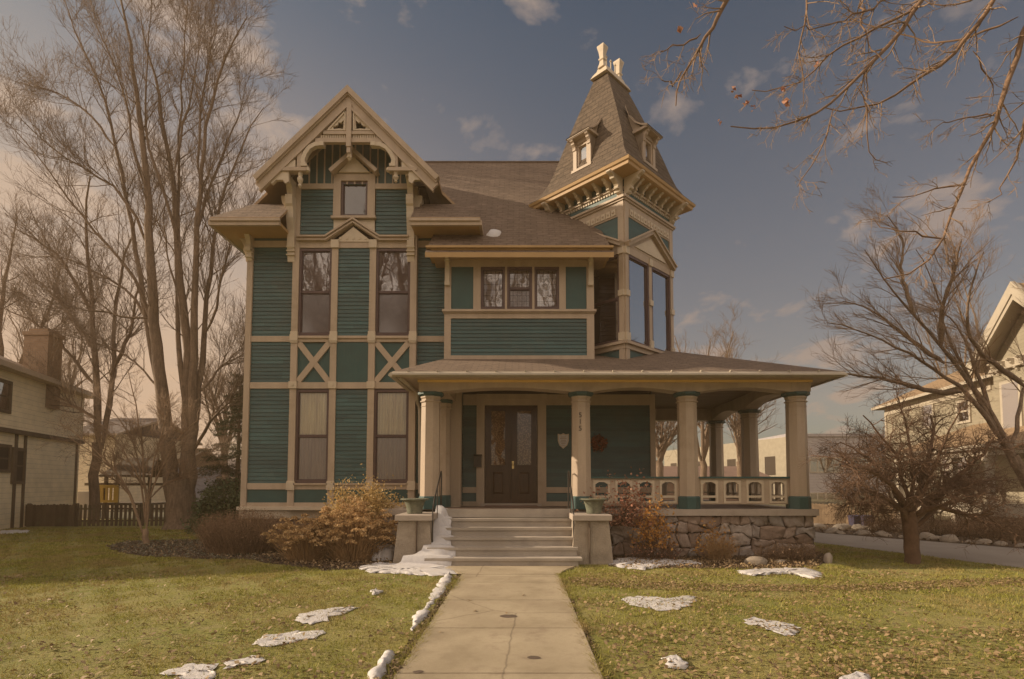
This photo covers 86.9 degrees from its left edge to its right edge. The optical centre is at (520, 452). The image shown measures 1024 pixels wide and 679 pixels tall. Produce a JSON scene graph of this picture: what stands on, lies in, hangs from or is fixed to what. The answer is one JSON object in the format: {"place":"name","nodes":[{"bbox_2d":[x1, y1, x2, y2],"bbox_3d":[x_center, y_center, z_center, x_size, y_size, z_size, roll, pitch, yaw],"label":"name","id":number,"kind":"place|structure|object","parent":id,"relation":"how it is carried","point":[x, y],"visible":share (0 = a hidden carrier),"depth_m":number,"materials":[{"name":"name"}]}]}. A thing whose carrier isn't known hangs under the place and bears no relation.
{"place":"outdoors","nodes":[
{"label":"outdoors","id":0,"kind":"place"},
{"bbox_2d":[84,458,178,518],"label":"play house","id":1,"kind":"structure","parent":0,"point":[104,487],"depth_m":25.94,"materials":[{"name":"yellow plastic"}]},
{"bbox_2d":[393,566,602,678],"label":"front path","id":2,"kind":"structure","parent":0,"point":[484,640],"depth_m":6.01,"materials":[{"name":"concrete"}]},
{"bbox_2d":[0,519,1023,678],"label":"lawn","id":3,"kind":"structure","parent":0,"point":[104,642],"depth_m":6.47,"materials":[{"name":"plant"}]},
{"bbox_2d":[0,530,29,533],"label":"snow patch","id":4,"kind":"object","parent":3,"relation":"on","point":[12,531],"visible":0.97,"depth_m":18.48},
{"bbox_2d":[0,328,92,528],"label":"neighbouring house","id":5,"kind":"structure","parent":3,"relation":"on","point":[45,475],"depth_m":21.68,"materials":[{"name":"beige"}]},
{"bbox_2d":[0,444,11,472],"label":"window","id":6,"kind":"structure","parent":5,"relation":"in","point":[5,449],"depth_m":19.74,"materials":[{"name":"glass"}]},
{"bbox_2d":[0,378,12,413],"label":"window","id":7,"kind":"structure","parent":5,"relation":"in","point":[6,387],"depth_m":19.51,"materials":[{"name":"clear glass"}]},
{"bbox_2d":[10,447,26,483],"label":"window","id":8,"kind":"structure","parent":5,"relation":"in","point":[20,465],"depth_m":20.60,"materials":[{"name":"glass"}]},
{"bbox_2d":[25,503,74,526],"bbox_3d":[-19.544,2.428,21.137,4.323,0.911,0.160,0,-3,0],"label":"wooden fence","id":9,"kind":"object","parent":3,"relation":"on","point":[51,515],"visible":0.7,"depth_m":21.06,"materials":[{"name":"wood"}]},
{"bbox_2d":[0,137,174,523],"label":"bare tree","id":10,"kind":"object","parent":3,"relation":"on","point":[94,491],"visible":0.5,"depth_m":23.23,"materials":[{"name":"brown plant"}]},
{"bbox_2d":[0,527,245,567],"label":"grass","id":11,"kind":"structure","parent":3,"relation":"on","point":[87,536],"depth_m":15.53,"materials":[{"name":"plant"}]},
{"bbox_2d":[74,503,200,526],"bbox_3d":[-14.198,2.442,21.386,6.628,0.911,0.160,0,-3,-3],"label":"wooden fence","id":12,"kind":"object","parent":3,"relation":"on","point":[78,513],"visible":0.45,"depth_m":21.23,"materials":[{"name":"wood"}]},
{"bbox_2d":[0,0,299,529],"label":"bare tree","id":13,"kind":"object","parent":3,"relation":"on","point":[179,495],"visible":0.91,"depth_m":20.43,"materials":[{"name":"brown plant"}]},
{"bbox_2d":[159,663,218,678],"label":"snow patch","id":14,"kind":"object","parent":3,"relation":"on","point":[194,672],"visible":0.98,"depth_m":4.83,"materials":[{"name":"snow"}]},
{"bbox_2d":[196,374,243,502],"bbox_3d":[-12.129,-0.252,23.504,3.578,6.528,4.161,0,-3,0],"label":"conifer","id":15,"kind":"object","parent":3,"relation":"on","point":[236,418],"visible":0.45,"depth_m":23.22,"materials":[{"name":"green plant"}]},
{"bbox_2d":[223,655,265,668],"bbox_3d":[-2.633,1.974,5.140,0.370,0.017,0.278,2,-4,-33],"label":"snow patch","id":16,"kind":"object","parent":3,"relation":"on","point":[232,664],"visible":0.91,"depth_m":5.11,"materials":[{"name":"snow"}]},
{"bbox_2d":[105,539,392,570],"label":"bark mulch","id":17,"kind":"object","parent":3,"relation":"on","point":[129,545],"visible":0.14,"depth_m":12.70,"materials":[{"name":"wood"}]},
{"bbox_2d":[34,364,231,544],"bbox_3d":[-10.941,0.021,15.112,5.404,5.139,2.638,0,-3,0],"label":"bare tree","id":18,"kind":"object","parent":17,"relation":"on","point":[139,435],"visible":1,"depth_m":15.00,"materials":[{"name":"brown plant"}]},
{"bbox_2d":[109,538,287,561],"bbox_3d":[-8.461,2.564,15.953,6.168,0.101,8.744,0,-3,0],"label":"groundcover","id":19,"kind":"object","parent":17,"relation":"on","point":[163,554],"visible":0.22,"depth_m":13.49,"materials":[{"name":"brown plant"}]},
{"bbox_2d":[179,475,240,533],"bbox_3d":[-10.505,1.773,18.965,2.403,2.352,2.039,2,-4,-27],"label":"evergreen shrub","id":20,"kind":"object","parent":17,"relation":"on","point":[209,503],"visible":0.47,"depth_m":18.59,"materials":[{"name":"green plant"}]},
{"bbox_2d":[186,504,285,554],"bbox_3d":[-6.880,1.845,13.241,2.591,1.202,1.958,0,-3,0],"label":"barberry bush","id":21,"kind":"object","parent":17,"relation":"on","point":[242,535],"visible":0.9,"depth_m":12.88,"materials":[{"name":"plant"}]},
{"bbox_2d":[257,513,352,561],"bbox_3d":[-4.695,1.851,11.898,1.688,1.045,1.601,3,-4,-42],"label":"hydrangea bush","id":22,"kind":"object","parent":17,"relation":"on","point":[297,536],"visible":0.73,"depth_m":11.68,"materials":[{"name":"plant"}]},
{"bbox_2d":[307,496,397,561],"bbox_3d":[-3.673,1.661,11.974,2.131,1.433,1.536,0,-3,0],"label":"hydrangea bush","id":23,"kind":"object","parent":17,"relation":"on","point":[356,549],"visible":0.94,"depth_m":11.77,"materials":[{"name":"plant"}]},
{"bbox_2d":[322,463,405,541],"bbox_3d":[-3.860,1.197,13.022,2.542,1.895,1.871,0,-3,0],"label":"shrub","id":24,"kind":"object","parent":17,"relation":"on","point":[377,504],"visible":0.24,"depth_m":12.83,"materials":[{"name":"dry golden brown leaves"},{"name":"twig"}]},
{"bbox_2d":[370,543,394,560],"bbox_3d":[-3.345,2.256,12.708,0.766,0.304,2.047,1,-3,-20],"label":"stone block","id":25,"kind":"object","parent":17,"relation":"on","point":[387,552],"visible":0.4,"depth_m":11.94,"materials":[{"name":"stone"}]},
{"bbox_2d":[252,630,325,645],"bbox_3d":[-2.533,2.018,5.931,0.764,0.017,0.516,2,-4,-29],"label":"snow patch","id":26,"kind":"object","parent":3,"relation":"on","point":[271,641],"visible":0.92,"depth_m":5.90,"materials":[{"name":"snow"}]},
{"bbox_2d":[295,605,359,623],"bbox_3d":[-2.458,2.078,6.998,0.658,0.018,0.939,-3,-4,41],"label":"snow patch","id":27,"kind":"object","parent":3,"relation":"on","point":[313,619],"visible":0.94,"depth_m":6.93,"materials":[{"name":"snow"}]},
{"bbox_2d":[367,650,394,678],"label":"snow ridge","id":28,"kind":"structure","parent":3,"relation":"on","point":[383,661],"depth_m":4.88,"materials":[{"name":"snow"}]},
{"bbox_2d":[359,562,456,575],"bbox_3d":[-2.235,2.259,10.549,2.292,0.053,1.117,-1,-3,22],"label":"snow patch","id":29,"kind":"object","parent":3,"relation":"on","point":[428,571],"visible":0.88,"depth_m":10.34,"materials":[{"name":"snow"}]},
{"bbox_2d":[384,573,460,678],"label":"soil edge","id":30,"kind":"object","parent":3,"relation":"on","point":[391,672],"visible":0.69,"depth_m":6.02,"materials":[{"name":"brown soil"}]},
{"bbox_2d":[375,574,464,678],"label":"grass","id":31,"kind":"structure","parent":30,"relation":"on","point":[420,634],"depth_m":5.85,"materials":[{"name":"plant"}]},
{"bbox_2d":[410,572,452,631],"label":"snow ridge","id":32,"kind":"structure","parent":3,"relation":"on","point":[418,616],"depth_m":7.98,"materials":[{"name":"snow"}]},
{"bbox_2d":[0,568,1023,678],"bbox_3d":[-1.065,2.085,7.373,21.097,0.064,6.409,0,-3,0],"label":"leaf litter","id":33,"kind":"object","parent":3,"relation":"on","point":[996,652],"visible":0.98,"depth_m":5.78,"materials":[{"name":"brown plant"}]},
{"bbox_2d":[208,42,847,566],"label":"victorian house","id":34,"kind":"structure","parent":3,"relation":"on","point":[412,330],"depth_m":14.28,"materials":[{"name":"teal wood"}]},
{"bbox_2d":[295,389,328,482],"bbox_3d":[-5.471,-0.440,14.250,0.867,2.466,0.139,0,-3,0],"label":"window","id":35,"kind":"structure","parent":34,"relation":"in","point":[312,405],"depth_m":14.24,"materials":[{"name":"glass"}]},
{"bbox_2d":[298,249,331,335],"bbox_3d":[-5.471,-4.288,14.464,0.867,2.364,0.136,0,-3,0],"label":"window","id":36,"kind":"structure","parent":34,"relation":"in","point":[315,269],"depth_m":14.46,"materials":[{"name":"glass"}]},
{"bbox_2d":[341,181,367,214],"bbox_3d":[-4.466,-6.823,14.606,0.720,0.993,0.136,0,-3,0],"label":"window","id":37,"kind":"structure","parent":34,"relation":"in","point":[353,197],"depth_m":14.59,"materials":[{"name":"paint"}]},
{"bbox_2d":[373,389,408,482],"bbox_3d":[-3.396,-0.440,14.250,0.913,2.466,0.139,0,-3,0],"label":"window","id":38,"kind":"structure","parent":34,"relation":"in","point":[391,406],"depth_m":14.25,"materials":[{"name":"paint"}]},
{"bbox_2d":[375,249,409,335],"bbox_3d":[-3.396,-4.288,14.464,0.913,2.364,0.136,0,-3,0],"label":"window","id":39,"kind":"structure","parent":34,"relation":"in","point":[392,266],"depth_m":14.46,"materials":[{"name":"glass"}]},
{"bbox_2d":[400,498,428,513],"bbox_3d":[-2.329,1.167,11.903,0.630,0.330,0.630,0,-3,0],"label":"urn","id":40,"kind":"object","parent":34,"relation":"on","point":[414,505],"visible":1,"depth_m":11.74,"materials":[{"name":"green stone"}]},
{"bbox_2d":[394,505,455,567],"bbox_3d":[-1.897,1.749,11.540,1.204,1.196,2.000,0,-3,0],"label":"snow drift","id":41,"kind":"object","parent":34,"relation":"on","point":[442,522],"visible":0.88,"depth_m":11.26,"materials":[{"name":"snow"}]},
{"bbox_2d":[473,454,481,466],"bbox_3d":[-1.169,0.209,14.756,0.226,0.350,0.120,0,-3,0],"label":"mailbox","id":42,"kind":"object","parent":34,"relation":"attached to","point":[477,460],"visible":1,"depth_m":14.71,"materials":[{"name":"black metal"}]},
{"bbox_2d":[481,267,504,308],"bbox_3d":[-0.720,-4.280,14.113,0.628,1.139,0.136,0,-3,0],"label":"window","id":43,"kind":"structure","parent":34,"relation":"in","point":[492,278],"depth_m":14.14,"materials":[{"name":"glass"}]},
{"bbox_2d":[486,229,500,236],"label":"snow patch","id":44,"kind":"object","parent":34,"relation":"on","point":[493,233],"visible":1,"depth_m":14.39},
{"bbox_2d":[485,405,510,502],"bbox_3d":[-0.622,-0.041,14.977,0.713,2.854,0.078,0,-3,0],"label":"door","id":45,"kind":"structure","parent":34,"relation":"in","point":[497,417],"depth_m":14.97,"materials":[{"name":"brown wood"}]},
{"bbox_2d":[484,505,537,506],"bbox_3d":[-0.250,1.410,14.304,1.400,0.018,0.720,0,-3,0],"label":"doormat","id":46,"kind":"object","parent":34,"relation":"on","point":[510,506],"visible":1,"depth_m":13.95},
{"bbox_2d":[507,267,531,308],"bbox_3d":[-0.022,-4.280,14.113,0.650,1.139,0.136,0,-3,0],"label":"window","id":47,"kind":"structure","parent":34,"relation":"in","point":[519,279],"depth_m":14.11,"materials":[{"name":"glass"}]},
{"bbox_2d":[511,405,536,502],"bbox_3d":[0.103,-0.043,14.939,0.713,2.854,0.154,0,-3,0],"label":"door","id":48,"kind":"structure","parent":34,"relation":"in","point":[523,417],"depth_m":14.97,"materials":[{"name":"brown wood"}]},
{"bbox_2d":[534,267,558,308],"bbox_3d":[0.683,-4.280,14.113,0.643,1.139,0.136,0,-3,0],"label":"window","id":49,"kind":"structure","parent":34,"relation":"in","point":[546,279],"depth_m":14.14,"materials":[{"name":"glass"}]},
{"bbox_2d":[558,433,568,448],"bbox_3d":[1.180,-0.332,14.905,0.310,0.430,0.033,0,-3,0],"label":"wall plaque","id":50,"kind":"object","parent":34,"relation":"attached to","point":[563,439],"depth_m":14.89,"materials":[{"name":"beige paint"}]},
{"bbox_2d":[580,497,607,513],"bbox_3d":[1.615,1.142,11.905,0.630,0.382,0.630,0,-3,0],"label":"urn","id":51,"kind":"object","parent":34,"relation":"on","point":[593,505],"visible":1,"depth_m":11.74,"materials":[{"name":"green stone"}]},
{"bbox_2d":[590,434,607,452],"bbox_3d":[2.147,-0.278,14.845,0.523,0.543,0.227,0,-3,0],"label":"wreath","id":52,"kind":"object","parent":34,"relation":"attached to","point":[595,441],"visible":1,"depth_m":14.82,"materials":[{"name":"orange plant"}]},
{"bbox_2d":[554,571,614,678],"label":"grass","id":53,"kind":"structure","parent":3,"relation":"on","point":[563,582],"depth_m":6.36,"materials":[{"name":"plant"}]},
{"bbox_2d":[561,575,609,678],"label":"soil edge","id":54,"kind":"object","parent":3,"relation":"on","point":[588,638],"visible":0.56,"depth_m":5.86,"materials":[{"name":"brown soil"}]},
{"bbox_2d":[621,595,696,610],"bbox_3d":[2.065,2.115,7.660,1.212,0.018,0.952,0,-3,0],"label":"snow patch","id":55,"kind":"object","parent":3,"relation":"on","point":[678,604],"visible":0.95,"depth_m":7.66,"materials":[{"name":"snow"}]},
{"bbox_2d":[661,654,687,668],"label":"snow patch","id":56,"kind":"object","parent":3,"relation":"on","point":[679,661],"visible":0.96,"depth_m":5.03,"materials":[{"name":"snow"}]},
{"bbox_2d":[608,553,824,568],"bbox_3d":[4.560,2.367,11.988,5.531,0.001,2.621,0,-3,0],"label":"planting bed","id":57,"kind":"object","parent":3,"relation":"on","point":[732,561],"visible":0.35,"depth_m":11.42,"materials":[{"name":"brown wood"}]},
{"bbox_2d":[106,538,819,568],"bbox_3d":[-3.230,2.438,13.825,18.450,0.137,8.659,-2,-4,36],"label":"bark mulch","id":58,"kind":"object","parent":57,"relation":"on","point":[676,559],"visible":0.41,"depth_m":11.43,"materials":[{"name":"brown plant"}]},
{"bbox_2d":[575,467,675,535],"bbox_3d":[2.352,1.091,12.172,2.308,1.591,0.908,0,-3,0],"label":"shrub","id":59,"kind":"object","parent":57,"relation":"on","point":[623,520],"visible":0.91,"depth_m":12.12,"materials":[{"name":"red plant"}]},
{"bbox_2d":[627,488,679,556],"bbox_3d":[2.951,1.567,11.970,1.185,1.597,0.894,0,-3,0],"label":"shrub","id":60,"kind":"object","parent":57,"relation":"on","point":[646,533],"visible":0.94,"depth_m":11.87,"materials":[{"name":"orange plant"}]},
{"bbox_2d":[609,557,700,569],"bbox_3d":[2.749,2.302,11.322,1.904,0.053,1.738,-2,-4,29],"label":"snow patch","id":61,"kind":"object","parent":57,"relation":"on","point":[641,566],"visible":0.8,"depth_m":11.24,"materials":[{"name":"snow"}]},
{"bbox_2d":[623,530,689,560],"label":"dried perennial","id":62,"kind":"object","parent":57,"relation":"on","point":[649,550],"visible":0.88,"depth_m":11.78,"materials":[{"name":"brown plant"}]},
{"bbox_2d":[691,520,739,556],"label":"shrub","id":63,"kind":"object","parent":57,"relation":"on","point":[712,531],"visible":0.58,"depth_m":11.99,"materials":[{"name":"orange plant"}]},
{"bbox_2d":[694,532,744,560],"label":"dried perennial","id":64,"kind":"object","parent":57,"relation":"on","point":[715,555],"visible":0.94,"depth_m":11.84,"materials":[{"name":"plant"}]},
{"bbox_2d":[744,556,767,565],"bbox_3d":[4.900,2.286,11.262,0.460,0.278,0.332,-2,-4,27],"label":"rock","id":65,"kind":"object","parent":57,"relation":"on","point":[756,560],"visible":0.63,"depth_m":11.15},
{"bbox_2d":[746,537,829,560],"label":"dried perennial","id":66,"kind":"object","parent":57,"relation":"on","point":[783,553],"visible":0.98,"depth_m":11.82,"materials":[{"name":"plant"}]},
{"bbox_2d":[823,552,832,562],"bbox_3d":[6.586,2.293,11.567,0.156,0.336,0.179,0,-3,0],"label":"rock","id":67,"kind":"object","parent":57,"relation":"on","point":[828,558],"visible":0.68,"depth_m":11.52,"materials":[{"name":"stone"}]},
{"bbox_2d":[743,617,800,634],"bbox_3d":[3.019,2.047,6.450,0.508,0.018,0.801,1,-3,-24],"label":"snow patch","id":68,"kind":"object","parent":3,"relation":"on","point":[782,627],"visible":0.91,"depth_m":6.40,"materials":[{"name":"snow"}]},
{"bbox_2d":[737,567,821,578],"bbox_3d":[4.915,2.232,10.129,1.621,0.060,1.183,0,-3,0],"label":"snow patch","id":69,"kind":"object","parent":3,"relation":"on","point":[803,572],"visible":0.97,"depth_m":10.10,"materials":[{"name":"snow"}]},
{"bbox_2d":[569,577,1023,590],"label":"leaf litter","id":70,"kind":"object","parent":3,"relation":"on","point":[812,586],"visible":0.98,"depth_m":8.91,"materials":[{"name":"brown plant"}]},
{"bbox_2d":[639,0,1023,288],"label":"overhanging tree","id":71,"kind":"object","parent":3,"relation":"on","point":[987,8],"visible":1,"depth_m":6.89,"materials":[{"name":"brown plant"}]},
{"bbox_2d":[839,671,870,678],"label":"snow patch","id":72,"kind":"object","parent":3,"relation":"on","point":[858,675],"visible":0.99,"depth_m":4.66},
{"bbox_2d":[799,361,1023,563],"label":"contorted tree","id":73,"kind":"object","parent":3,"relation":"on","point":[923,464],"visible":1,"depth_m":11.32,"materials":[{"name":"brown plant"}]},
{"bbox_2d":[0,0,1023,465],"label":"sky","id":74,"kind":"structure","parent":0,"point":[456,80],"materials":[{"name":"blue"}]},
{"bbox_2d":[101,499,1023,548],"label":"ground","id":75,"kind":"structure","parent":0,"point":[817,501],"depth_m":30.59,"materials":[{"name":"soil"}]},
{"bbox_2d":[0,181,102,364],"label":"bare tree","id":76,"kind":"object","parent":75,"relation":"on","point":[2,347],"visible":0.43,"depth_m":27.55,"materials":[{"name":"brown plant"}]},
{"bbox_2d":[0,287,112,405],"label":"bare tree","id":77,"kind":"object","parent":75,"relation":"on","point":[63,366],"visible":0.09,"depth_m":38.15,"materials":[{"name":"brown plant"}]},
{"bbox_2d":[77,492,100,518],"bbox_3d":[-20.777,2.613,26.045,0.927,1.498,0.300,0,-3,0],"label":"covered trailer","id":78,"kind":"object","parent":75,"relation":"on","point":[83,498],"visible":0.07,"depth_m":25.92,"materials":[{"name":"grey"}]},
{"bbox_2d":[77,418,202,510],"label":"outbuilding","id":79,"kind":"structure","parent":75,"relation":"on","point":[158,496],"depth_m":34.39,"materials":[{"name":"beige"}]},
{"bbox_2d":[177,448,220,501],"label":"garage","id":80,"kind":"structure","parent":75,"relation":"on","point":[202,486],"depth_m":41.74,"materials":[{"name":"beige"}]},
{"bbox_2d":[176,354,243,480],"bbox_3d":[-19.913,-2.763,36.010,5.932,10.799,5.492,-1,-3,20],"label":"bare tree","id":81,"kind":"object","parent":75,"relation":"on","point":[216,404],"visible":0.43,"depth_m":35.68,"materials":[{"name":"brown plant"}]},
{"bbox_2d":[216,459,240,503],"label":"outbuilding","id":82,"kind":"structure","parent":75,"relation":"on","point":[231,462],"depth_m":45.79,"materials":[{"name":"grey"}]},
{"bbox_2d":[655,421,727,476],"bbox_3d":[9.193,-2.061,34.322,7.394,9.184,5.243,0,-3,0],"label":"bare tree","id":83,"kind":"object","parent":75,"relation":"on","point":[664,440],"visible":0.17,"depth_m":33.82,"materials":[{"name":"brown plant"}]},
{"bbox_2d":[674,301,758,491],"bbox_3d":[14.086,-4.132,40.111,5.387,14.046,7.482,-3,-4,44],"label":"bare tree","id":84,"kind":"object","parent":75,"relation":"on","point":[702,454],"visible":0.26,"depth_m":39.71,"materials":[{"name":"brown plant"}]},
{"bbox_2d":[724,352,785,489],"bbox_3d":[15.834,-2.394,38.387,7.488,10.323,5.624,1,-3,-20],"label":"bare tree","id":85,"kind":"object","parent":75,"relation":"on","point":[735,426],"visible":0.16,"depth_m":37.80,"materials":[{"name":"brown plant"}]},
{"bbox_2d":[664,434,886,498],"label":"office building","id":86,"kind":"structure","parent":75,"relation":"on","point":[772,456],"depth_m":58.18,"materials":[{"name":"white paint"}]},
{"bbox_2d":[765,456,775,474],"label":"window","id":87,"kind":"structure","parent":86,"relation":"in","point":[770,469],"depth_m":60.79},
{"bbox_2d":[809,457,825,472],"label":"window","id":88,"kind":"structure","parent":86,"relation":"in","point":[814,466],"depth_m":57.99,"materials":[{"name":"white paint"}]},
{"bbox_2d":[810,492,825,498],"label":"window","id":89,"kind":"structure","parent":86,"relation":"in","point":[814,495],"depth_m":57.81,"materials":[{"name":"white paint"}]},
{"bbox_2d":[826,457,842,472],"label":"window","id":90,"kind":"structure","parent":86,"relation":"in","point":[834,461],"depth_m":57.99,"materials":[{"name":"white paint"}]},
{"bbox_2d":[815,520,1023,547],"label":"planting bed","id":91,"kind":"object","parent":75,"relation":"on","point":[960,538],"visible":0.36,"depth_m":17.20,"materials":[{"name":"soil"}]},
{"bbox_2d":[812,503,846,523],"bbox_3d":[12.596,2.496,22.183,1.529,0.892,0.160,-1,-3,20],"label":"cedar fence","id":92,"kind":"object","parent":91,"relation":"on","point":[823,518],"visible":0.46,"depth_m":22.11,"materials":[{"name":"wood"}]},
{"bbox_2d":[847,515,860,525],"bbox_3d":[12.715,2.598,20.487,0.460,0.492,0.426,0,-3,0],"label":"wheeled bin","id":93,"kind":"object","parent":91,"relation":"on","point":[851,521],"visible":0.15,"depth_m":20.38,"materials":[{"name":"blue plastic"}]},
{"bbox_2d":[846,503,895,523],"bbox_3d":[13.775,2.369,21.246,1.648,1.041,0.160,-1,-3,22],"label":"cedar fence","id":94,"kind":"object","parent":91,"relation":"on","point":[868,513],"visible":0.05,"depth_m":21.27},
{"bbox_2d":[857,513,901,531],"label":"dormant shrub","id":95,"kind":"object","parent":91,"relation":"on","point":[867,524],"visible":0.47,"depth_m":19.05,"materials":[{"name":"plant"}]},
{"bbox_2d":[801,179,1023,488],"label":"leaning bare tree","id":96,"kind":"object","parent":91,"relation":"on","point":[940,340],"visible":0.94,"depth_m":13.67,"materials":[{"name":"brown plant"}]},
{"bbox_2d":[896,511,959,534],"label":"dormant shrub","id":97,"kind":"object","parent":91,"relation":"on","point":[931,529],"visible":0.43,"depth_m":17.88,"materials":[{"name":"plant"}]},
{"bbox_2d":[939,534,959,542],"bbox_3d":[12.441,2.523,15.656,0.533,0.341,0.386,0,-3,0],"label":"rock","id":98,"kind":"object","parent":91,"relation":"on","point":[947,538],"visible":0.7,"depth_m":15.55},
{"bbox_2d":[927,513,1005,536],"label":"dormant shrub","id":99,"kind":"object","parent":91,"relation":"on","point":[962,533],"visible":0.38,"depth_m":17.18,"materials":[{"name":"plant"}]},
{"bbox_2d":[956,509,1023,539],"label":"dormant shrub","id":100,"kind":"object","parent":91,"relation":"on","point":[986,535],"visible":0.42,"depth_m":16.38,"materials":[{"name":"plant"}]},
{"bbox_2d":[976,511,1023,540],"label":"dormant shrub","id":101,"kind":"object","parent":91,"relation":"on","point":[1018,526],"visible":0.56,"depth_m":16.02,"materials":[{"name":"plant"}]},
{"bbox_2d":[871,281,1023,530],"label":"neighbouring house","id":102,"kind":"structure","parent":75,"relation":"on","point":[1004,406],"depth_m":21.25,"materials":[{"name":"white"}]},
{"bbox_2d":[920,400,934,429],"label":"window","id":103,"kind":"structure","parent":102,"relation":"in","point":[927,402],"depth_m":28.57,"materials":[{"name":"white paint"}]},
{"bbox_2d":[955,400,971,423],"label":"window","id":104,"kind":"structure","parent":102,"relation":"in","point":[969,419],"depth_m":25.63,"materials":[{"name":"white paint"}]},
{"bbox_2d":[999,377,1023,428],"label":"window","id":105,"kind":"structure","parent":102,"relation":"in","point":[1009,398],"depth_m":20.57,"materials":[{"name":"glass"}]},
{"bbox_2d":[914,278,990,381],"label":"bare tree","id":106,"kind":"object","parent":75,"relation":"on","point":[945,360],"visible":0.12,"depth_m":45.78,"materials":[{"name":"brown plant"}]},
{"bbox_2d":[942,246,1023,344],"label":"bare tree","id":107,"kind":"object","parent":75,"relation":"on","point":[975,318],"visible":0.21,"depth_m":44.64,"materials":[{"name":"brown plant"}]},
{"bbox_2d":[662,466,770,500],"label":"garage","id":108,"kind":"structure","parent":0,"point":[672,471],"depth_m":46.57,"materials":[{"name":"beige paint"}]},
{"bbox_2d":[814,532,1023,567],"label":"driveway","id":109,"kind":"structure","parent":0,"point":[1003,556],"depth_m":14.04,"materials":[{"name":"concrete"}]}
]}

